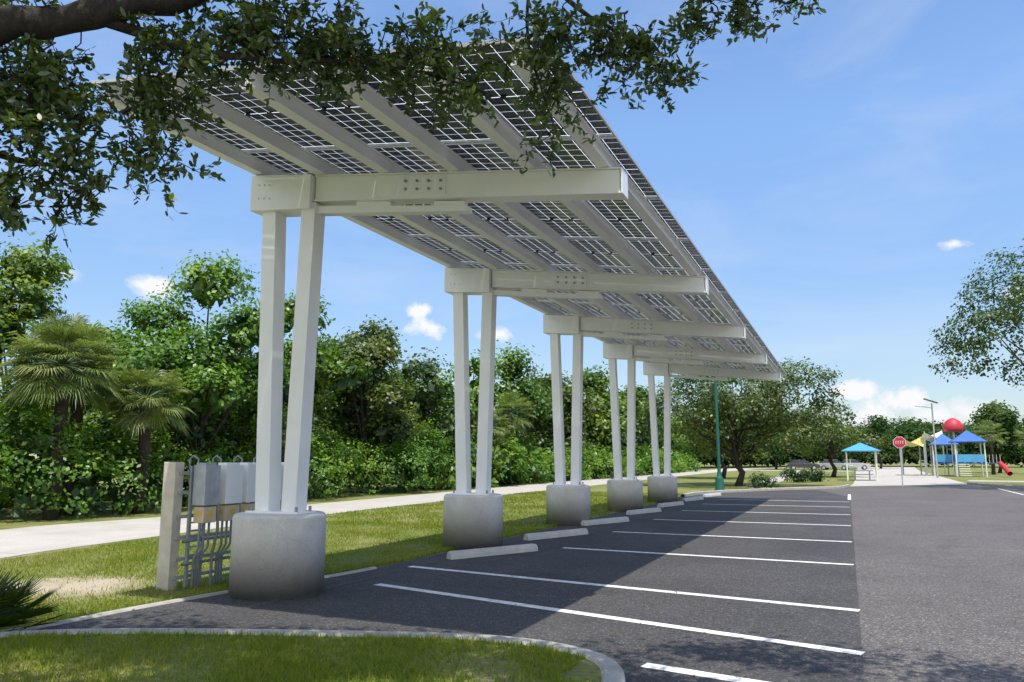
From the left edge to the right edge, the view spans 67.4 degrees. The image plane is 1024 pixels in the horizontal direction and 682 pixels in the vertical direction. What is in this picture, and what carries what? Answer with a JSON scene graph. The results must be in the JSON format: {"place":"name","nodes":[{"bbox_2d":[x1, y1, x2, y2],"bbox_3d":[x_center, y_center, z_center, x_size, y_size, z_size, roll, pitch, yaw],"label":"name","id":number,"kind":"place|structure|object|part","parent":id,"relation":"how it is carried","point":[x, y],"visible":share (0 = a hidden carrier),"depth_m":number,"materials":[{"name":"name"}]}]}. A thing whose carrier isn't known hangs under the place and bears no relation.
{"place":"outdoors","nodes":[
{"label":"outdoors","id":0,"kind":"place"},
{"bbox_2d":[0,634,601,681],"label":"grass island","id":1,"kind":"structure","parent":0,"point":[585,668],"depth_m":5.67,"materials":[{"name":"green plant"}]},
{"bbox_2d":[0,627,594,681],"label":"grass","id":2,"kind":"structure","parent":1,"relation":"on","point":[269,668],"depth_m":5.77,"materials":[{"name":"green plant"}]},
{"bbox_2d":[0,467,784,557],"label":"path","id":3,"kind":"structure","parent":0,"point":[21,541],"depth_m":18.03,"materials":[{"name":"beige concrete"}]},
{"bbox_2d":[32,490,863,681],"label":"stall pavement","id":4,"kind":"structure","parent":0,"point":[630,647],"depth_m":8.92,"materials":[{"name":"grey asphalt"}]},
{"bbox_2d":[446,543,537,559],"bbox_3d":[-0.299,3.521,12.875,1.850,0.120,0.170,7,-11,-39],"label":"wheel stop","id":5,"kind":"object","parent":4,"relation":"on","point":[482,552],"visible":1,"depth_m":12.75,"materials":[{"name":"concrete"}]},
{"bbox_2d":[523,528,587,540],"bbox_3d":[0.925,3.967,15.787,1.850,0.120,0.170,9,-12,-44],"label":"wheel stop","id":6,"kind":"object","parent":4,"relation":"on","point":[553,534],"visible":1,"depth_m":15.66,"materials":[{"name":"concrete"}]},
{"bbox_2d":[581,516,628,525],"bbox_3d":[2.333,4.478,19.116,0.170,0.120,1.850,-8,-12,43],"label":"wheel stop","id":7,"kind":"object","parent":4,"relation":"on","point":[603,521],"visible":1,"depth_m":18.97,"materials":[{"name":"concrete"}]},
{"bbox_2d":[626,507,660,514],"bbox_3d":[3.915,5.035,22.747,0.170,0.120,1.850,-7,-11,39],"label":"wheel stop","id":8,"kind":"object","parent":4,"relation":"on","point":[642,511],"visible":1,"depth_m":22.56,"materials":[{"name":"concrete"}]},
{"bbox_2d":[657,501,683,506],"bbox_3d":[5.418,5.564,26.197,0.170,0.120,1.850,-6,-11,36],"label":"wheel stop","id":9,"kind":"object","parent":4,"relation":"on","point":[668,504],"visible":0.95,"depth_m":26.06,"materials":[{"name":"concrete"}]},
{"bbox_2d":[682,496,703,500],"bbox_3d":[7.006,6.104,29.718,0.170,0.120,1.850,-6,-11,35],"label":"wheel stop","id":10,"kind":"object","parent":4,"relation":"on","point":[693,498],"visible":0.95,"depth_m":29.54,"materials":[{"name":"concrete"}]},
{"bbox_2d":[374,489,1023,681],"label":"parking markings","id":11,"kind":"object","parent":4,"relation":"on","point":[695,672],"visible":1,"depth_m":8.41,"materials":[{"name":"paint"}]},
{"bbox_2d":[703,493,720,496],"bbox_3d":[8.608,6.610,33.018,0.170,0.120,1.850,-6,-11,35],"label":"wheel stop","id":12,"kind":"object","parent":4,"relation":"on","point":[711,494],"visible":0.91,"depth_m":32.87,"materials":[{"name":"concrete"}]},
{"bbox_2d":[681,484,849,496],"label":"kerb","id":13,"kind":"structure","parent":4,"relation":"on","point":[751,490],"depth_m":38.41,"materials":[{"name":"grey concrete"}]},
{"bbox_2d":[0,460,1023,629],"bbox_3d":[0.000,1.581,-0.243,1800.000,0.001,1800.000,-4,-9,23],"label":"grass ground","id":14,"kind":"structure","parent":0,"point":[695,483],"depth_m":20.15,"materials":[{"name":"green plant"}]},
{"bbox_2d":[0,566,67,631],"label":"saw palmetto","id":15,"kind":"object","parent":14,"relation":"on","point":[13,612],"visible":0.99,"depth_m":7.04,"materials":[{"name":"green plant"}]},
{"bbox_2d":[0,309,134,519],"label":"cabbage palm","id":16,"kind":"object","parent":14,"relation":"on","point":[57,333],"visible":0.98,"depth_m":20.46,"materials":[{"name":"green plant"}]},
{"bbox_2d":[0,232,136,507],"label":"broadleaf tree","id":17,"kind":"object","parent":14,"relation":"on","point":[23,274],"visible":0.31,"depth_m":26.04,"materials":[{"name":"green plant"}]},
{"bbox_2d":[33,332,115,515],"bbox_3d":[-12.759,2.341,22.315,2.718,5.454,2.330,-8,-12,41],"label":"cabbage palm","id":18,"kind":"object","parent":14,"relation":"on","point":[77,415],"visible":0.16,"depth_m":22.21,"materials":[{"name":"green plant"}]},
{"bbox_2d":[2,320,170,485],"bbox_3d":[-17.406,2.678,30.887,8.132,7.475,7.246,4,-10,-24],"label":"broadleaf tree","id":19,"kind":"object","parent":14,"relation":"on","point":[108,331],"visible":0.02,"depth_m":31.35,"materials":[{"name":"green plant"}]},
{"bbox_2d":[91,361,195,513],"bbox_3d":[-11.010,2.896,22.912,2.922,4.542,3.106,7,-11,-36],"label":"cabbage palm","id":20,"kind":"object","parent":14,"relation":"on","point":[141,415],"visible":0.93,"depth_m":22.73,"materials":[{"name":"green plant"}]},
{"bbox_2d":[0,567,376,631],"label":"kerb","id":21,"kind":"structure","parent":14,"relation":"on","point":[86,617],"depth_m":8.26,"materials":[{"name":"grey concrete"}]},
{"bbox_2d":[84,249,293,465],"bbox_3d":[-11.339,1.158,27.052,7.394,9.293,6.651,-4,-9,23],"label":"broadleaf tree","id":22,"kind":"object","parent":14,"relation":"on","point":[215,395],"visible":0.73,"depth_m":26.74,"materials":[{"name":"green plant"}]},
{"bbox_2d":[156,455,283,590],"bbox_3d":[-3.710,2.426,10.574,0.526,1.690,2.320,-4,-9,23],"label":"inverter rack","id":23,"kind":"object","parent":14,"relation":"on","point":[227,484],"visible":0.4,"depth_m":9.73,"materials":[{"name":"grey metal"}]},
{"bbox_2d":[160,341,286,441],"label":"broadleaf tree","id":24,"kind":"object","parent":14,"relation":"on","point":[237,351],"visible":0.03,"depth_m":34.85,"materials":[{"name":"green plant"}]},
{"bbox_2d":[0,369,454,521],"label":"shrub hedge","id":25,"kind":"object","parent":14,"relation":"on","point":[12,457],"visible":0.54,"depth_m":23.48,"materials":[{"name":"green plant"}]},
{"bbox_2d":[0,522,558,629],"bbox_3d":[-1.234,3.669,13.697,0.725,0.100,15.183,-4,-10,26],"label":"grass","id":26,"kind":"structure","parent":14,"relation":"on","point":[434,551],"depth_m":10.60,"materials":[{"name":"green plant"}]},
{"bbox_2d":[249,413,312,461],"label":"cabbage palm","id":27,"kind":"object","parent":14,"relation":"on","point":[284,424],"visible":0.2,"depth_m":28.46,"materials":[{"name":"green plant"}]},
{"bbox_2d":[224,289,373,438],"bbox_3d":[-9.097,2.098,31.678,6.359,8.832,6.219,7,-11,-39],"label":"broadleaf tree","id":28,"kind":"object","parent":14,"relation":"on","point":[340,376],"visible":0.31,"depth_m":31.39,"materials":[{"name":"green plant"}]},
{"bbox_2d":[0,628,624,681],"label":"kerb","id":29,"kind":"structure","parent":14,"relation":"on","point":[611,669],"depth_m":6.55,"materials":[{"name":"grey concrete"}]},
{"bbox_2d":[0,376,650,509],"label":"understory","id":30,"kind":"object","parent":14,"relation":"on","point":[211,426],"visible":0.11,"depth_m":28.28,"materials":[{"name":"green plant"}]},
{"bbox_2d":[311,379,351,436],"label":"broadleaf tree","id":31,"kind":"object","parent":14,"relation":"on","point":[333,418],"visible":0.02,"depth_m":40.65,"materials":[{"name":"green plant"}]},
{"bbox_2d":[333,357,417,483],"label":"broadleaf tree","id":32,"kind":"object","parent":14,"relation":"on","point":[393,370],"visible":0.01,"depth_m":50.97,"materials":[{"name":"green plant"}]},
{"bbox_2d":[320,314,431,492],"bbox_3d":[-6.890,2.998,37.334,6.247,8.778,6.672,-1,-9,8],"label":"broadleaf tree","id":33,"kind":"object","parent":14,"relation":"on","point":[375,407],"visible":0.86,"depth_m":36.27,"materials":[{"name":"green plant"}]},
{"bbox_2d":[344,346,478,488],"bbox_3d":[-5.116,4.063,41.582,8.241,7.965,7.137,-4,-9,23],"label":"broadleaf tree","id":34,"kind":"object","parent":14,"relation":"on","point":[428,395],"visible":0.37,"depth_m":41.40,"materials":[{"name":"green plant"}]},
{"bbox_2d":[0,0,826,255],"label":"oak tree","id":35,"kind":"object","parent":14,"relation":"on","point":[256,38],"visible":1,"depth_m":4.46,"materials":[{"name":"green plant"}]},
{"bbox_2d":[89,35,786,600],"bbox_3d":[3.152,1.712,18.715,5.138,5.591,26.536,-4,-9,23],"label":"solar carport","id":36,"kind":"object","parent":14,"relation":"on","point":[589,239],"visible":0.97,"depth_m":9.83,"materials":[{"name":"white paint"}]},
{"bbox_2d":[411,349,516,438],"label":"broadleaf tree","id":37,"kind":"object","parent":14,"relation":"on","point":[473,383],"visible":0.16,"depth_m":47.43,"materials":[{"name":"green plant"}]},
{"bbox_2d":[471,406,516,477],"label":"cabbage palm","id":38,"kind":"object","parent":14,"relation":"on","point":[496,419],"visible":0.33,"depth_m":44.62,"materials":[{"name":"green plant"}]},
{"bbox_2d":[326,491,681,531],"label":"grass","id":39,"kind":"structure","parent":14,"relation":"on","point":[537,497],"depth_m":22.94,"materials":[{"name":"green plant"}]},
{"bbox_2d":[494,390,534,483],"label":"cabbage palm","id":40,"kind":"object","parent":14,"relation":"on","point":[517,423],"visible":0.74,"depth_m":49.62,"materials":[{"name":"green plant"}]},
{"bbox_2d":[469,340,566,442],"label":"broadleaf tree","id":41,"kind":"object","parent":14,"relation":"on","point":[515,364],"visible":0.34,"depth_m":53.94,"materials":[{"name":"green plant"}]},
{"bbox_2d":[403,412,701,489],"bbox_3d":[8.097,10.168,70.034,8.044,5.073,67.329,-4,-9,23],"label":"shrub hedge","id":42,"kind":"object","parent":14,"relation":"on","point":[513,464],"visible":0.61,"depth_m":50.89,"materials":[{"name":"green plant"}]},
{"bbox_2d":[505,364,607,449],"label":"broadleaf tree","id":43,"kind":"object","parent":14,"relation":"on","point":[567,397],"visible":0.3,"depth_m":62.90,"materials":[{"name":"green plant"}]},
{"bbox_2d":[563,361,641,447],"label":"broadleaf tree","id":44,"kind":"object","parent":14,"relation":"on","point":[597,383],"visible":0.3,"depth_m":71.04,"materials":[{"name":"green plant"}]},
{"bbox_2d":[588,385,650,448],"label":"broadleaf tree","id":45,"kind":"object","parent":14,"relation":"on","point":[641,436],"visible":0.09,"depth_m":78.46,"materials":[{"name":"green plant"}]},
{"bbox_2d":[619,382,680,449],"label":"broadleaf tree","id":46,"kind":"object","parent":14,"relation":"on","point":[641,392],"visible":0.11,"depth_m":88.86,"materials":[{"name":"green plant"}]},
{"bbox_2d":[314,409,1023,467],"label":"distant trees","id":47,"kind":"object","parent":14,"relation":"on","point":[909,431],"visible":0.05,"depth_m":149.49,"materials":[{"name":"green plant"}]},
{"bbox_2d":[714,377,724,489],"bbox_3d":[10.551,3.763,37.675,1.510,7.184,0.540,-4,-9,23],"label":"street lamp","id":48,"kind":"object","parent":14,"relation":"on","point":[719,482],"visible":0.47,"depth_m":37.58,"materials":[{"name":"green metal"}]},
{"bbox_2d":[658,386,783,477],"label":"live oak tree","id":49,"kind":"object","parent":14,"relation":"on","point":[723,466],"visible":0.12,"depth_m":63.45,"materials":[{"name":"green plant"}]},
{"bbox_2d":[636,356,850,485],"bbox_3d":[13.276,4.510,46.428,11.912,8.615,12.322,4,-10,-26],"label":"live oak tree","id":50,"kind":"object","parent":14,"relation":"on","point":[746,407],"visible":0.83,"depth_m":44.84,"materials":[{"name":"green plant"}]},
{"bbox_2d":[746,471,781,488],"bbox_3d":[13.349,7.401,40.909,1.942,1.014,1.334,3,-9,-18],"label":"shrub","id":51,"kind":"object","parent":14,"relation":"on","point":[760,482],"visible":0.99,"depth_m":40.72,"materials":[{"name":"green plant"}]},
{"bbox_2d":[756,429,798,468],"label":"broadleaf tree","id":52,"kind":"object","parent":14,"relation":"on","point":[774,452],"visible":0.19,"depth_m":115.13,"materials":[{"name":"green plant"}]},
{"bbox_2d":[786,460,820,469],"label":"parked car","id":53,"kind":"object","parent":14,"relation":"on","point":[793,464],"visible":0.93,"depth_m":109.46,"materials":[{"name":"grey metal"}]},
{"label":"windows","id":54,"kind":"part","parent":53,"relation":"part of","materials":[{"name":"black glass"}]},
{"bbox_2d":[780,466,830,481],"bbox_3d":[20.497,9.308,53.463,4.410,1.227,2.488,5,-10,-28],"label":"shrub","id":55,"kind":"object","parent":14,"relation":"on","point":[804,474],"visible":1,"depth_m":52.80,"materials":[{"name":"green plant"}]},
{"bbox_2d":[773,398,889,476],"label":"live oak tree","id":56,"kind":"object","parent":14,"relation":"on","point":[853,438],"visible":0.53,"depth_m":68.04,"materials":[{"name":"green plant"}]},
{"bbox_2d":[799,424,865,468],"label":"broadleaf tree","id":57,"kind":"object","parent":14,"relation":"on","point":[814,458],"visible":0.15,"depth_m":120.70,"materials":[{"name":"green plant"}]},
{"bbox_2d":[819,460,852,469],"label":"parked car","id":58,"kind":"object","parent":14,"relation":"on","point":[825,464],"visible":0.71,"depth_m":109.75,"materials":[{"name":"silver metal"}]},
{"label":"windows","id":59,"kind":"part","parent":58,"relation":"part of","materials":[{"name":"grey glass"}]},
{"bbox_2d":[841,443,880,480],"bbox_3d":[26.233,9.049,57.680,2.687,2.800,2.687,-4,-9,23],"label":"picnic shelter","id":60,"kind":"object","parent":14,"relation":"on","point":[859,447],"visible":0.97,"depth_m":57.06,"materials":[{"name":"teal metal"}]},
{"bbox_2d":[857,414,904,468],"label":"broadleaf tree","id":61,"kind":"object","parent":14,"relation":"on","point":[879,425],"visible":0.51,"depth_m":125.50,"materials":[{"name":"green plant"}]},
{"bbox_2d":[919,430,949,475],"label":"shade sail","id":62,"kind":"object","parent":14,"relation":"on","point":[927,437],"visible":0.58,"depth_m":74.71,"materials":[{"name":"white fabric"}]},
{"bbox_2d":[943,418,963,438],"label":"climbing dome","id":63,"kind":"structure","parent":14,"relation":"on","point":[953,425],"depth_m":74.19,"materials":[{"name":"red plastic"}]},
{"bbox_2d":[930,442,1000,476],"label":"posts","id":64,"kind":"object","parent":14,"relation":"on","point":[957,466],"visible":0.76,"depth_m":71.07,"materials":[{"name":"beige metal"}]},
{"bbox_2d":[928,430,987,444],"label":"roofs","id":65,"kind":"structure","parent":64,"relation":"on","point":[966,436],"depth_m":70.50,"materials":[{"name":"blue fabric"}]},
{"bbox_2d":[931,454,997,463],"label":"decks","id":66,"kind":"object","parent":64,"relation":"on","point":[954,460],"visible":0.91,"depth_m":71.29,"materials":[{"name":"blue plastic"}]},
{"bbox_2d":[934,454,984,461],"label":"panels","id":67,"kind":"object","parent":66,"relation":"on","point":[966,458],"visible":0.86,"depth_m":69.58,"materials":[{"name":"blue plastic"}]},
{"bbox_2d":[998,461,1012,475],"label":"slide","id":68,"kind":"object","parent":66,"relation":"attached to","point":[1005,468],"visible":1,"depth_m":68.00,"materials":[{"name":"red plastic"}]},
{"bbox_2d":[927,238,1023,389],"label":"live oak tree","id":69,"kind":"object","parent":14,"relation":"on","point":[978,344],"visible":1,"depth_m":43.21,"materials":[{"name":"green plant"}]},
{"bbox_2d":[974,420,1009,474],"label":"cabbage palm","id":70,"kind":"object","parent":14,"relation":"on","point":[990,436],"visible":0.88,"depth_m":78.27,"materials":[{"name":"green plant"}]},
{"bbox_2d":[964,399,1023,472],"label":"broadleaf tree","id":71,"kind":"object","parent":14,"relation":"on","point":[994,412],"visible":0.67,"depth_m":86.70,"materials":[{"name":"green plant"}]},
{"bbox_2d":[967,482,1023,487],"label":"kerb","id":72,"kind":"structure","parent":14,"relation":"on","point":[998,485],"depth_m":44.73,"materials":[{"name":"grey concrete"}]},
{"bbox_2d":[1012,426,1023,447],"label":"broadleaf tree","id":73,"kind":"object","parent":14,"relation":"on","point":[1018,435],"visible":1,"depth_m":80.91,"materials":[{"name":"green plant"}]},
{"bbox_2d":[0,0,1023,459],"label":"sky","id":74,"kind":"structure","parent":0,"point":[842,175],"materials":[{"name":"blue"}]},
{"bbox_2d":[747,471,799,485],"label":"path","id":75,"kind":"structure","parent":0,"point":[779,477],"depth_m":59.86,"materials":[{"name":"concrete"}]},
{"bbox_2d":[750,470,810,470],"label":"cross path","id":76,"kind":"structure","parent":0,"point":[773,470],"depth_m":105.61,"materials":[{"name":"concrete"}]},
{"bbox_2d":[851,467,965,485],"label":"entrance road","id":77,"kind":"structure","parent":0,"point":[889,476],"depth_m":62.89,"materials":[{"name":"concrete"}]},
{"bbox_2d":[841,460,870,469],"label":"parked car","id":78,"kind":"object","parent":77,"relation":"on","point":[856,463],"visible":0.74,"depth_m":113.89,"materials":[{"name":"white metal"}]},
{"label":"windows","id":79,"kind":"part","parent":78,"relation":"part of","materials":[{"name":"grey glass"}]},
{"bbox_2d":[901,437,926,475],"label":"shade sail","id":80,"kind":"object","parent":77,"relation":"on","point":[918,442],"visible":0.75,"depth_m":74.38,"materials":[{"name":"yellow fabric"}]},
{"bbox_2d":[915,398,938,477],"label":"solar street lamp","id":81,"kind":"object","parent":77,"relation":"on","point":[936,463],"visible":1,"depth_m":65.57,"materials":[{"name":"grey metal"}]},
{"bbox_2d":[801,484,1023,681],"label":"asphalt parking lot","id":82,"kind":"structure","parent":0,"point":[945,552],"depth_m":10.19,"materials":[{"name":"grey asphalt"}]},
{"bbox_2d":[21,559,1023,680],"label":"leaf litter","id":83,"kind":"object","parent":82,"relation":"on","point":[617,604],"visible":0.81,"depth_m":7.89,"materials":[{"name":"brown plant"}]},
{"bbox_2d":[893,437,905,486],"bbox_3d":[22.687,7.033,44.798,0.660,2.880,0.086,-4,-9,23],"label":"stop sign","id":84,"kind":"object","parent":82,"relation":"on","point":[899,442],"visible":1,"depth_m":44.90,"materials":[{"name":"metal"}]},
{"bbox_2d":[968,480,1023,481],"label":"playground path","id":85,"kind":"structure","parent":0,"point":[994,481],"depth_m":54.45,"materials":[{"name":"concrete"}]}
]}

